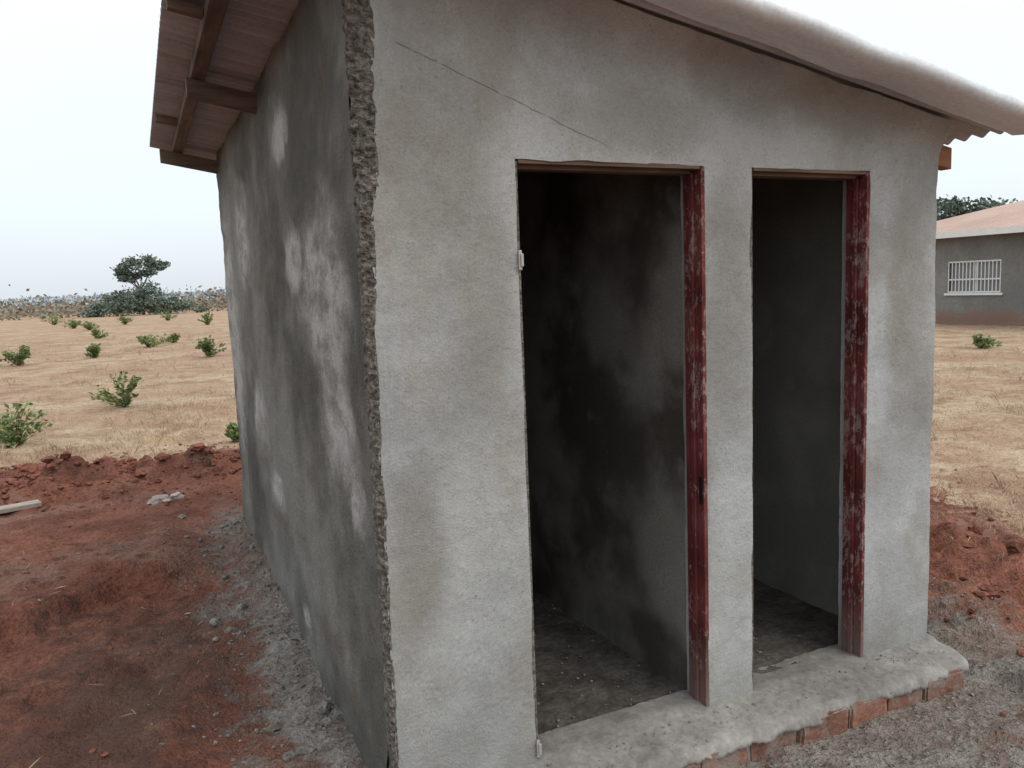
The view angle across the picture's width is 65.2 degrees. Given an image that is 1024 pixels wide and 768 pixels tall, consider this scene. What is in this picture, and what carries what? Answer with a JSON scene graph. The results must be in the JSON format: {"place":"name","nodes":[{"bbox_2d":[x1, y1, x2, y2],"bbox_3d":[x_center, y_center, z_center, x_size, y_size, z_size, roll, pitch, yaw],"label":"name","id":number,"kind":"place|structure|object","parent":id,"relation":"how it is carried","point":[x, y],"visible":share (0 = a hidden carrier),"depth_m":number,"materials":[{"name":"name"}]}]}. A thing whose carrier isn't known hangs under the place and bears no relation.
{"place":"outdoors","nodes":[
{"label":"outdoors","id":0,"kind":"place"},
{"bbox_2d":[0,303,1023,767],"bbox_3d":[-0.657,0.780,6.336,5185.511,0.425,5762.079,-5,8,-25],"label":"ground","id":1,"kind":"structure","parent":0,"point":[72,699],"depth_m":4.37,"materials":[{"name":"soil"}]},
{"bbox_2d":[0,345,30,365],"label":"shrub","id":2,"kind":"object","parent":1,"relation":"on","point":[17,359],"visible":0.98,"depth_m":22.22,"materials":[{"name":"green plant"}]},
{"bbox_2d":[0,499,41,513],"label":"wooden plank","id":3,"kind":"object","parent":1,"relation":"on","point":[20,506],"visible":1,"depth_m":6.35,"materials":[{"name":"grey wood"}]},
{"bbox_2d":[0,401,53,448],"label":"shrub","id":4,"kind":"object","parent":1,"relation":"on","point":[14,437],"visible":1,"depth_m":9.46,"materials":[{"name":"green plant"}]},
{"bbox_2d":[41,313,65,324],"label":"shrub","id":5,"kind":"object","parent":1,"relation":"on","point":[54,321],"visible":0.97,"depth_m":65.86,"materials":[{"name":"green plant"}]},
{"bbox_2d":[64,318,81,328],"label":"shrub","id":6,"kind":"object","parent":1,"relation":"on","point":[73,324],"visible":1,"depth_m":54.47,"materials":[{"name":"green plant"}]},
{"bbox_2d":[80,321,100,329],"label":"shrub","id":7,"kind":"object","parent":1,"relation":"on","point":[88,325],"visible":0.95,"depth_m":49.90,"materials":[{"name":"green plant"}]},
{"bbox_2d":[84,343,102,357],"bbox_3d":[-12.757,-0.993,24.344,0.545,0.500,0.597,-5,8,-25],"label":"shrub","id":8,"kind":"object","parent":1,"relation":"on","point":[94,350],"visible":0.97,"depth_m":24.29,"materials":[{"name":"green plant"}]},
{"bbox_2d":[90,328,108,338],"bbox_3d":[-19.301,-2.370,37.439,0.798,0.567,0.882,-5,8,-25],"label":"shrub","id":9,"kind":"object","parent":1,"relation":"on","point":[96,334],"visible":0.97,"depth_m":37.41,"materials":[{"name":"green plant"}]},
{"bbox_2d":[0,286,225,308],"bbox_3d":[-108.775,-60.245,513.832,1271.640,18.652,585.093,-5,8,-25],"label":"distant trees","id":10,"kind":"object","parent":1,"relation":"on","point":[58,298],"visible":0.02,"depth_m":604.11,"materials":[{"name":"green plant"}]},
{"bbox_2d":[0,283,226,320],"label":"distant scrub","id":11,"kind":"object","parent":1,"relation":"on","point":[35,311],"visible":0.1,"depth_m":113.64,"materials":[{"name":"green plant"}]},
{"bbox_2d":[89,371,141,407],"bbox_3d":[-6.176,0.099,12.471,0.766,0.606,0.701,-5,8,-25],"label":"shrub","id":12,"kind":"object","parent":1,"relation":"on","point":[125,400],"visible":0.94,"depth_m":12.54,"materials":[{"name":"green plant"}]},
{"bbox_2d":[116,315,132,323],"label":"shrub","id":13,"kind":"object","parent":1,"relation":"on","point":[125,320],"visible":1,"depth_m":59.37,"materials":[{"name":"green plant"}]},
{"bbox_2d":[109,254,170,314],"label":"savanna tree","id":14,"kind":"object","parent":1,"relation":"on","point":[125,273],"visible":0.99,"depth_m":100.24,"materials":[{"name":"green plant"}]},
{"bbox_2d":[79,275,206,317],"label":"wild bush","id":15,"kind":"object","parent":1,"relation":"on","point":[140,300],"visible":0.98,"depth_m":96.86,"materials":[{"name":"green plant"}]},
{"bbox_2d":[136,333,174,346],"bbox_3d":[-13.066,-1.576,29.076,1.388,0.545,1.352,4,9,43],"label":"shrub","id":16,"kind":"object","parent":1,"relation":"on","point":[146,341],"visible":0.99,"depth_m":28.92,"materials":[{"name":"green plant"}]},
{"bbox_2d":[146,492,183,504],"bbox_3d":[-2.835,0.936,6.532,0.217,0.099,0.297,-2,7,5],"label":"broken block","id":17,"kind":"object","parent":1,"relation":"on","point":[157,499],"depth_m":6.46,"materials":[{"name":"stone"}]},
{"bbox_2d":[160,310,177,320],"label":"shrub","id":18,"kind":"object","parent":1,"relation":"on","point":[168,317],"visible":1,"depth_m":66.04,"materials":[{"name":"green plant"}]},
{"bbox_2d":[167,333,180,342],"bbox_3d":[-13.182,-1.782,31.090,0.593,0.418,0.592,-5,8,-25],"label":"shrub","id":19,"kind":"object","parent":1,"relation":"on","point":[175,336],"visible":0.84,"depth_m":31.01,"materials":[{"name":"green plant"}]},
{"bbox_2d":[197,311,212,324],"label":"shrub","id":20,"kind":"object","parent":1,"relation":"on","point":[207,322],"visible":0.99,"depth_m":50.89,"materials":[{"name":"green plant"}]},
{"bbox_2d":[195,335,226,357],"bbox_3d":[-8.638,-1.077,22.953,0.876,0.677,0.677,-5,8,-25],"label":"shrub","id":21,"kind":"object","parent":1,"relation":"on","point":[206,346],"visible":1,"depth_m":22.85,"materials":[{"name":"green plant"}]},
{"bbox_2d":[224,421,238,441],"bbox_3d":[-3.159,0.552,9.277,0.375,0.273,0.277,-8,9,-40],"label":"shrub","id":22,"kind":"object","parent":1,"relation":"on","point":[231,431],"visible":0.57,"depth_m":9.18,"materials":[{"name":"green plant"}]},
{"bbox_2d":[216,0,387,767],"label":"wall render","id":23,"kind":"object","parent":1,"relation":"on","point":[285,181],"depth_m":3.07,"materials":[{"name":"grey concrete"}]},
{"bbox_2d":[341,0,398,767],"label":"broken corner edge","id":24,"kind":"object","parent":1,"relation":"on","point":[358,25],"visible":1,"depth_m":2.24,"materials":[{"name":"grey concrete"}]},
{"bbox_2d":[0,439,1023,757],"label":"soil clods","id":25,"kind":"object","parent":1,"relation":"on","point":[30,473],"visible":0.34,"depth_m":7.03,"materials":[{"name":"brown soil"}]},
{"bbox_2d":[138,510,1023,767],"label":"cement rubble","id":26,"kind":"object","parent":1,"relation":"on","point":[323,707],"visible":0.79,"depth_m":3.10,"materials":[{"name":"grey gravel"}]},
{"bbox_2d":[517,171,686,689],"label":"partition wall","id":27,"kind":"structure","parent":1,"relation":"on","point":[601,284],"depth_m":3.35,"materials":[{"name":"paint"}]},
{"bbox_2d":[370,0,958,767],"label":"front wall plaster","id":28,"kind":"object","parent":1,"relation":"on","point":[474,100],"visible":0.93,"depth_m":2.49,"materials":[{"name":"grey concrete"}]},
{"bbox_2d":[515,159,709,758],"bbox_3d":[0.356,0.256,2.674,0.709,1.943,0.038,-5,8,-25],"label":"door frame","id":29,"kind":"object","parent":28,"relation":"in","point":[700,276],"visible":0.72,"depth_m":2.75,"materials":[{"name":"red wood"}]},
{"bbox_2d":[518,250,521,269],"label":"hinge leaf","id":30,"kind":"object","parent":29,"relation":"attached to","point":[519,257],"visible":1,"depth_m":2.42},
{"bbox_2d":[521,253,523,266],"bbox_3d":[0.031,-0.375,2.421,0.009,0.040,0.006,-5,8,-25],"label":"hinge knuckle","id":31,"kind":"object","parent":30,"relation":"attached to","point":[522,259],"visible":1,"depth_m":2.42,"materials":[{"name":"silver metal"}]},
{"bbox_2d":[536,740,539,757],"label":"hinge leaf","id":32,"kind":"object","parent":29,"relation":"attached to","point":[538,743],"visible":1,"depth_m":2.61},
{"bbox_2d":[539,743,541,754],"bbox_3d":[0.092,1.192,2.611,0.009,0.040,0.006,-5,8,-25],"label":"hinge knuckle","id":33,"kind":"object","parent":32,"relation":"attached to","point":[540,749],"visible":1,"depth_m":2.61,"materials":[{"name":"grey metal"}]},
{"bbox_2d":[517,165,689,175],"bbox_3d":[0.297,-0.700,2.600,0.658,0.025,0.052,-5,8,-25],"label":"head stop","id":34,"kind":"object","parent":29,"relation":"attached to","point":[526,168],"visible":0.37,"depth_m":2.58,"materials":[{"name":"brown wood"}]},
{"bbox_2d":[683,174,693,696],"bbox_3d":[0.644,0.230,2.874,0.017,1.924,0.036,-5,8,-25],"label":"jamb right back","id":35,"kind":"object","parent":29,"relation":"attached to","point":[688,420],"visible":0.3,"depth_m":2.87,"materials":[{"name":"red paint"}]},
{"bbox_2d":[688,173,699,700],"bbox_3d":[0.653,0.234,2.845,0.025,1.922,0.020,-5,8,-25],"label":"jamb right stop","id":36,"kind":"object","parent":29,"relation":"attached to","point":[691,226],"visible":0.56,"depth_m":2.83,"materials":[{"name":"red paint"}]},
{"bbox_2d":[699,476,702,504],"bbox_3d":[0.668,0.377,2.830,0.002,0.100,0.018,-5,8,-25],"label":"strike slot","id":37,"kind":"object","parent":29,"relation":"attached to","point":[701,490],"visible":1,"depth_m":2.83,"materials":[{"name":"black metal"}]},
{"bbox_2d":[750,168,869,690],"bbox_3d":[1.105,0.181,3.051,0.577,1.943,0.098,-5,8,-25],"label":"door frame","id":38,"kind":"object","parent":28,"relation":"attached to","point":[856,339],"depth_m":3.13,"materials":[{"name":"red wood"}]},
{"bbox_2d":[533,578,837,734],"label":"floor","id":39,"kind":"structure","parent":1,"relation":"on","point":[786,618],"depth_m":3.35,"materials":[{"name":"grey concrete"}]},
{"bbox_2d":[752,178,842,614],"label":"wall","id":40,"kind":"structure","parent":1,"relation":"on","point":[797,256],"depth_m":3.77,"materials":[{"name":"paint"}]},
{"bbox_2d":[159,149,217,173],"bbox_3d":[-1.081,-1.391,5.953,2.785,0.591,0.050,-5,8,-25],"label":"rafter","id":41,"kind":"object","parent":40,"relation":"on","point":[187,161],"visible":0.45,"depth_m":5.40,"materials":[{"name":"brown wood"}]},
{"bbox_2d":[185,77,256,113],"bbox_3d":[-0.227,-1.207,4.204,2.725,0.580,0.050,-5,8,-25],"label":"rafter","id":42,"kind":"object","parent":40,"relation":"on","point":[219,95],"visible":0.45,"depth_m":3.65,"materials":[{"name":"brown wood"}]},
{"bbox_2d":[684,668,963,767],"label":"brick course","id":43,"kind":"object","parent":1,"relation":"on","point":[856,715],"visible":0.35,"depth_m":2.93,"materials":[{"name":"red brick"}]},
{"bbox_2d":[515,633,968,767],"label":"concrete step","id":44,"kind":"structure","parent":43,"relation":"on","point":[584,744],"depth_m":2.89,"materials":[{"name":"grey concrete"}]},
{"bbox_2d":[700,731,796,767],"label":"brick joint mortar","id":45,"kind":"object","parent":43,"relation":"attached to","point":[748,752],"visible":0.16,"depth_m":2.78,"materials":[{"name":"concrete"}]},
{"bbox_2d":[935,238,950,319],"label":"facade pier","id":46,"kind":"structure","parent":1,"relation":"on","point":[941,264],"depth_m":24.72,"materials":[{"name":"grey concrete"}]},
{"bbox_2d":[947,292,1000,320],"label":"sill wall","id":47,"kind":"structure","parent":1,"relation":"on","point":[974,307],"depth_m":23.85,"materials":[{"name":"grey concrete"}]},
{"bbox_2d":[948,262,949,292],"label":"grille bar","id":48,"kind":"object","parent":47,"relation":"on","point":[948,277],"visible":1,"depth_m":24.51,"materials":[{"name":"white paint"}]},
{"bbox_2d":[951,262,952,292],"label":"grille bar","id":49,"kind":"object","parent":47,"relation":"on","point":[952,277],"visible":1,"depth_m":24.39,"materials":[{"name":"white paint"}]},
{"bbox_2d":[955,261,956,292],"bbox_3d":[13.476,-3.246,24.298,0.010,0.940,0.026,-5,8,-25],"label":"grille bar","id":50,"kind":"object","parent":47,"relation":"on","point":[955,276],"visible":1,"depth_m":24.30,"materials":[{"name":"white paint"}]},
{"bbox_2d":[958,261,959,292],"bbox_3d":[13.525,-3.236,24.193,0.010,0.940,0.026,-5,8,-25],"label":"grille bar","id":51,"kind":"object","parent":47,"relation":"on","point":[959,276],"visible":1,"depth_m":24.18,"materials":[{"name":"white paint"}]},
{"bbox_2d":[962,261,963,292],"bbox_3d":[13.574,-3.225,24.088,0.010,0.940,0.026,-5,8,-25],"label":"grille bar","id":52,"kind":"object","parent":47,"relation":"on","point":[962,276],"visible":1,"depth_m":24.09,"materials":[{"name":"white paint"}]},
{"bbox_2d":[965,261,966,292],"bbox_3d":[13.623,-3.214,23.983,0.010,0.940,0.026,-5,8,-25],"label":"grille bar","id":53,"kind":"object","parent":47,"relation":"on","point":[966,277],"visible":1,"depth_m":23.98,"materials":[{"name":"white paint"}]},
{"bbox_2d":[969,261,970,292],"bbox_3d":[13.672,-3.203,23.878,0.010,0.940,0.026,-5,8,-25],"label":"grille bar","id":54,"kind":"object","parent":47,"relation":"on","point":[970,277],"visible":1,"depth_m":23.87,"materials":[{"name":"white paint"}]},
{"bbox_2d":[944,293,1002,294],"bbox_3d":[13.713,-2.676,23.822,0.058,0.065,1.830,-5,8,-25],"label":"window sill","id":55,"kind":"structure","parent":47,"relation":"attached to","point":[973,293],"depth_m":23.76,"materials":[{"name":"white paint"}]},
{"bbox_2d":[973,261,974,291],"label":"grille bar","id":56,"kind":"object","parent":47,"relation":"on","point":[973,276],"visible":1,"depth_m":23.77,"materials":[{"name":"white paint"}]},
{"bbox_2d":[949,291,1000,292],"bbox_3d":[13.763,-2.744,23.839,0.035,0.045,1.666,-5,8,-25],"label":"grille rail","id":57,"kind":"object","parent":47,"relation":"on","point":[973,292],"visible":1,"depth_m":23.82,"materials":[{"name":"white metal"}]},
{"bbox_2d":[950,259,1001,290],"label":"bars","id":58,"kind":"object","parent":47,"relation":"on","point":[979,276],"visible":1,"depth_m":23.86,"materials":[{"name":"grey metal"}]},
{"bbox_2d":[975,262,976,290],"bbox_3d":[13.815,-3.201,23.816,0.028,0.960,0.050,-5,8,-25],"label":"frame mullion","id":59,"kind":"object","parent":47,"relation":"on","point":[975,276],"visible":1,"depth_m":23.80,"materials":[{"name":"white paint"}]},
{"bbox_2d":[976,260,977,291],"bbox_3d":[13.771,-3.182,23.668,0.010,0.940,0.026,-5,8,-25],"label":"grille bar","id":60,"kind":"object","parent":47,"relation":"on","point":[977,276],"visible":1,"depth_m":23.66,"materials":[{"name":"white paint"}]},
{"bbox_2d":[980,260,981,291],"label":"grille bar","id":61,"kind":"object","parent":47,"relation":"on","point":[981,276],"visible":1,"depth_m":23.55,"materials":[{"name":"white paint"}]},
{"bbox_2d":[984,260,985,291],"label":"grille bar","id":62,"kind":"object","parent":47,"relation":"on","point":[984,275],"visible":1,"depth_m":23.46,"materials":[{"name":"white paint"}]},
{"bbox_2d":[988,260,989,291],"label":"grille bar","id":63,"kind":"object","parent":47,"relation":"on","point":[988,275],"visible":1,"depth_m":23.35,"materials":[{"name":"white paint"}]},
{"bbox_2d":[992,260,993,291],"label":"grille bar","id":64,"kind":"object","parent":47,"relation":"on","point":[992,275],"visible":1,"depth_m":23.24,"materials":[{"name":"white paint"}]},
{"bbox_2d":[995,259,997,291],"bbox_3d":[14.017,-3.128,23.143,0.010,0.940,0.026,-5,8,-25],"label":"grille bar","id":65,"kind":"object","parent":47,"relation":"on","point":[996,275],"visible":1,"depth_m":23.14,"materials":[{"name":"white paint"}]},
{"bbox_2d":[999,259,1001,291],"bbox_3d":[14.066,-3.117,23.038,0.010,0.940,0.026,-5,8,-25],"label":"grille bar","id":66,"kind":"object","parent":47,"relation":"on","point":[1000,275],"visible":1,"depth_m":23.03,"materials":[{"name":"white paint"}]},
{"bbox_2d":[936,194,1017,220],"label":"mango tree","id":67,"kind":"object","parent":1,"relation":"on","point":[954,206],"visible":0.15,"depth_m":59.47,"materials":[{"name":"green plant"}]},
{"bbox_2d":[935,320,1023,325],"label":"plinth","id":68,"kind":"structure","parent":1,"relation":"on","point":[961,322],"depth_m":23.70,"materials":[{"name":"concrete"}]},
{"bbox_2d":[972,333,1001,348],"bbox_3d":[9.899,-0.893,16.707,0.540,0.362,0.579,-5,8,-25],"label":"shrub","id":69,"kind":"object","parent":1,"relation":"on","point":[982,342],"visible":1,"depth_m":16.73,"materials":[{"name":"green plant"}]},
{"bbox_2d":[1000,232,1023,321],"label":"facade pier","id":70,"kind":"structure","parent":1,"relation":"on","point":[1012,291],"depth_m":22.72,"materials":[{"name":"grey concrete"}]},
{"bbox_2d":[949,278,999,280],"bbox_3d":[13.749,-3.118,23.794,0.035,0.045,1.666,-5,8,-25],"label":"grille rail","id":71,"kind":"object","parent":70,"relation":"attached to","point":[975,279],"visible":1,"depth_m":23.71,"materials":[{"name":"white metal"}]},
{"bbox_2d":[948,234,1002,261],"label":"lintel","id":72,"kind":"structure","parent":70,"relation":"attached to","point":[980,247],"depth_m":23.64,"materials":[{"name":"grey concrete"}]},
{"bbox_2d":[950,259,999,262],"bbox_3d":[13.728,-3.641,23.730,0.035,0.045,1.666,-5,8,-25],"label":"grille rail","id":73,"kind":"object","parent":72,"relation":"attached to","point":[975,261],"visible":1,"depth_m":23.66,"materials":[{"name":"white metal"}]},
{"bbox_2d":[0,324,1023,767],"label":"dry grass","id":74,"kind":"structure","parent":0,"point":[160,436],"depth_m":10.73,"materials":[{"name":"beige plant"}]},
{"bbox_2d":[0,0,1023,300],"label":"sky","id":75,"kind":"structure","parent":0,"point":[84,189],"materials":[{"name":"white"}]},
{"bbox_3d":[0.625,-1.035,2.728,2.230,0.564,0.107,-5,8,-25],"label":"front lintel","id":76,"kind":"object","parent":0,"visible":0},
{"bbox_2d":[938,145,951,170],"bbox_3d":[0.487,-1.049,2.647,2.815,0.596,0.050,-5,8,-25],"label":"rafter","id":77,"kind":"object","parent":76,"relation":"on","point":[945,158],"visible":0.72,"depth_m":3.23,"materials":[{"name":"brown wood"}]},
{"bbox_2d":[171,0,228,152],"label":"purlin","id":78,"kind":"object","parent":77,"relation":"on","point":[211,21],"visible":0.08,"depth_m":3.27,"materials":[{"name":"brown wood"}]},
{"bbox_2d":[155,114,176,126],"bbox_3d":[-1.985,-1.512,4.590,0.115,0.060,0.040,-5,8,-25],"label":"eave batten","id":79,"kind":"object","parent":78,"relation":"attached to","point":[166,120],"visible":1,"depth_m":4.58,"materials":[{"name":"brown wood"}]},
{"bbox_2d":[166,0,201,19],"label":"eave batten","id":80,"kind":"object","parent":78,"relation":"attached to","point":[188,9],"visible":1,"depth_m":2.82,"materials":[{"name":"brown wood"}]},
{"bbox_2d":[149,0,1003,159],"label":"roof sheets","id":81,"kind":"object","parent":78,"relation":"on","point":[251,33],"visible":0.17,"depth_m":3.24,"materials":[{"name":"metal"}]},
{"bbox_2d":[645,0,1023,134],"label":"verge flashing","id":82,"kind":"object","parent":81,"relation":"attached to","point":[812,38],"visible":1,"depth_m":2.58,"materials":[{"name":"metal"}]},
{"label":"soffit","id":83,"kind":"object","parent":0,"visible":0},
{"bbox_2d":[936,200,1023,232],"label":"roof","id":84,"kind":"structure","parent":83,"relation":"on","point":[1009,215],"depth_m":24.17,"materials":[{"name":"pink metal"}]},
{"bbox_2d":[936,225,1023,238],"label":"fascia","id":85,"kind":"structure","parent":84,"relation":"attached to","point":[991,231],"depth_m":22.85,"materials":[{"name":"white paint"}]}
]}

